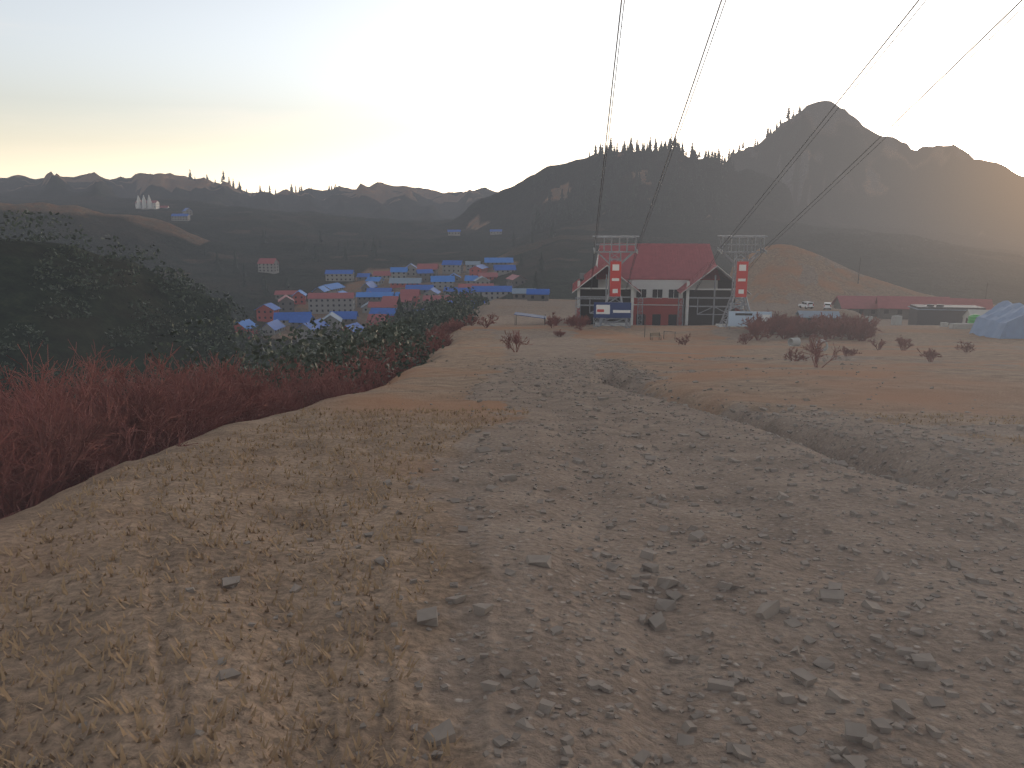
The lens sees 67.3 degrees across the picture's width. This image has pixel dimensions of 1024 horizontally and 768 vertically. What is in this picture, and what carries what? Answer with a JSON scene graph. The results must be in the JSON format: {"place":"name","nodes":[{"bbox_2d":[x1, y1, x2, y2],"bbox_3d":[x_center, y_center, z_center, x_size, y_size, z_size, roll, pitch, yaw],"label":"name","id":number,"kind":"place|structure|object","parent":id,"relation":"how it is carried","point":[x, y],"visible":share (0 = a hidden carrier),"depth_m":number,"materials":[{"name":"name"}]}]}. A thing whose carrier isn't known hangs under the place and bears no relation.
{"place":"outdoors","nodes":[
{"label":"outdoors","id":0,"kind":"place"},
{"bbox_2d":[0,101,1023,767],"bbox_3d":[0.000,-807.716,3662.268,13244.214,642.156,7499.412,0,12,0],"label":"terrain","id":1,"kind":"structure","parent":0,"point":[900,217],"depth_m":7.69,"materials":[{"name":"brown soil"}]},
{"bbox_2d":[135,195,169,208],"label":"hill temple","id":2,"kind":"structure","parent":1,"relation":"on","point":[143,203],"depth_m":1007.89,"materials":[{"name":"white paint"}]},
{"bbox_2d":[0,208,489,511],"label":"green bushes","id":3,"kind":"object","parent":1,"relation":"on","point":[322,343],"visible":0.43,"depth_m":165.91,"materials":[{"name":"green plant"}]},
{"bbox_2d":[171,208,549,341],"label":"village houses","id":4,"kind":"structure","parent":1,"relation":"on","point":[335,302],"depth_m":477.44,"materials":[{"name":"paint"}]},
{"bbox_2d":[171,104,803,323],"bbox_3d":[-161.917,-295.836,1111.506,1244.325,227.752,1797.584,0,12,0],"label":"conifer trees","id":5,"kind":"object","parent":1,"relation":"on","point":[563,213],"visible":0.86,"depth_m":896.44,"materials":[{"name":"green plant"}]},
{"bbox_2d":[0,309,975,518],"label":"red shrubs","id":6,"kind":"object","parent":1,"relation":"on","point":[58,439],"visible":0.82,"depth_m":14.19,"materials":[{"name":"red plant"}]},
{"bbox_2d":[0,406,1023,767],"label":"grass tufts","id":7,"kind":"object","parent":1,"relation":"on","point":[186,728],"visible":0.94,"depth_m":4.09,"materials":[{"name":"brown plant"}]},
{"bbox_2d":[26,356,1023,767],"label":"scattered stones","id":8,"kind":"object","parent":1,"relation":"on","point":[766,610],"visible":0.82,"depth_m":4.75,"materials":[{"name":"stone"}]},
{"bbox_2d":[238,232,989,298],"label":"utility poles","id":9,"kind":"object","parent":1,"relation":"on","point":[987,284],"visible":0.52,"depth_m":262.31,"materials":[{"name":"grey metal"}]},
{"bbox_2d":[593,236,638,326],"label":"pylon","id":10,"kind":"object","parent":1,"relation":"on","point":[614,278],"visible":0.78,"depth_m":128.07,"materials":[{"name":"metal"}]},
{"bbox_2d":[590,0,1023,290],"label":"overhead cables","id":11,"kind":"object","parent":10,"relation":"attached to","point":[1016,5],"visible":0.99,"depth_m":71.15,"materials":[{"name":"grey metal"}]},
{"bbox_2d":[514,297,771,328],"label":"signboards","id":12,"kind":"object","parent":1,"relation":"on","point":[612,309],"visible":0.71,"depth_m":124.30,"materials":[{"name":"metal"}]},
{"bbox_2d":[650,333,661,339],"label":"park bench","id":13,"kind":"object","parent":1,"relation":"on","point":[653,334],"visible":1,"depth_m":103.23,"materials":[{"name":"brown wood"}]},
{"bbox_2d":[572,243,750,324],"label":"cable car station","id":14,"kind":"object","parent":1,"relation":"on","point":[663,278],"visible":0.81,"depth_m":159.54,"materials":[{"name":"red paint"}]},
{"bbox_2d":[715,236,767,327],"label":"pylon","id":15,"kind":"object","parent":1,"relation":"on","point":[739,279],"visible":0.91,"depth_m":126.63,"materials":[{"name":"metal"}]},
{"bbox_2d":[798,301,813,308],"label":"suv","id":16,"kind":"object","parent":1,"relation":"on","point":[808,304],"visible":0.98,"depth_m":205.64,"materials":[{"name":"white metal"}]},
{"bbox_2d":[788,337,827,350],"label":"concrete pipe rings","id":17,"kind":"object","parent":1,"relation":"on","point":[794,341],"visible":0.69,"depth_m":86.82,"materials":[{"name":"grey concrete"}]},
{"bbox_2d":[823,302,830,309],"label":"suv","id":18,"kind":"object","parent":1,"relation":"on","point":[827,305],"visible":0.97,"depth_m":202.20,"materials":[{"name":"white metal"}]},
{"bbox_2d":[795,296,993,320],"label":"red-roofed building","id":19,"kind":"structure","parent":1,"relation":"on","point":[884,307],"depth_m":206.83,"materials":[{"name":"red painted metal"}]},
{"bbox_2d":[865,315,973,328],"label":"concrete blocks","id":20,"kind":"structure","parent":1,"relation":"on","point":[896,319],"depth_m":129.28,"materials":[{"name":"grey concrete"}]},
{"bbox_2d":[908,304,985,324],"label":"metal cabin","id":21,"kind":"object","parent":1,"relation":"on","point":[928,314],"visible":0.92,"depth_m":159.64,"materials":[{"name":"grey metal"}]},
{"bbox_2d":[967,314,979,322],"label":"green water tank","id":22,"kind":"object","parent":1,"relation":"on","point":[971,318],"visible":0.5,"depth_m":121.62,"materials":[{"name":"green plastic"}]},
{"bbox_2d":[962,309,988,322],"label":"white tent","id":23,"kind":"object","parent":1,"relation":"on","point":[968,312],"visible":0.23,"depth_m":140.75,"materials":[{"name":"fabric"}]},
{"bbox_2d":[969,300,1023,338],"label":"tarp tent","id":24,"kind":"object","parent":1,"relation":"on","point":[1003,320],"visible":0.95,"depth_m":106.36,"materials":[{"name":"blue fabric"}]},
{"bbox_2d":[0,0,1023,193],"label":"sky","id":25,"kind":"structure","parent":0,"point":[443,96],"materials":[{"name":"white"}]}
]}

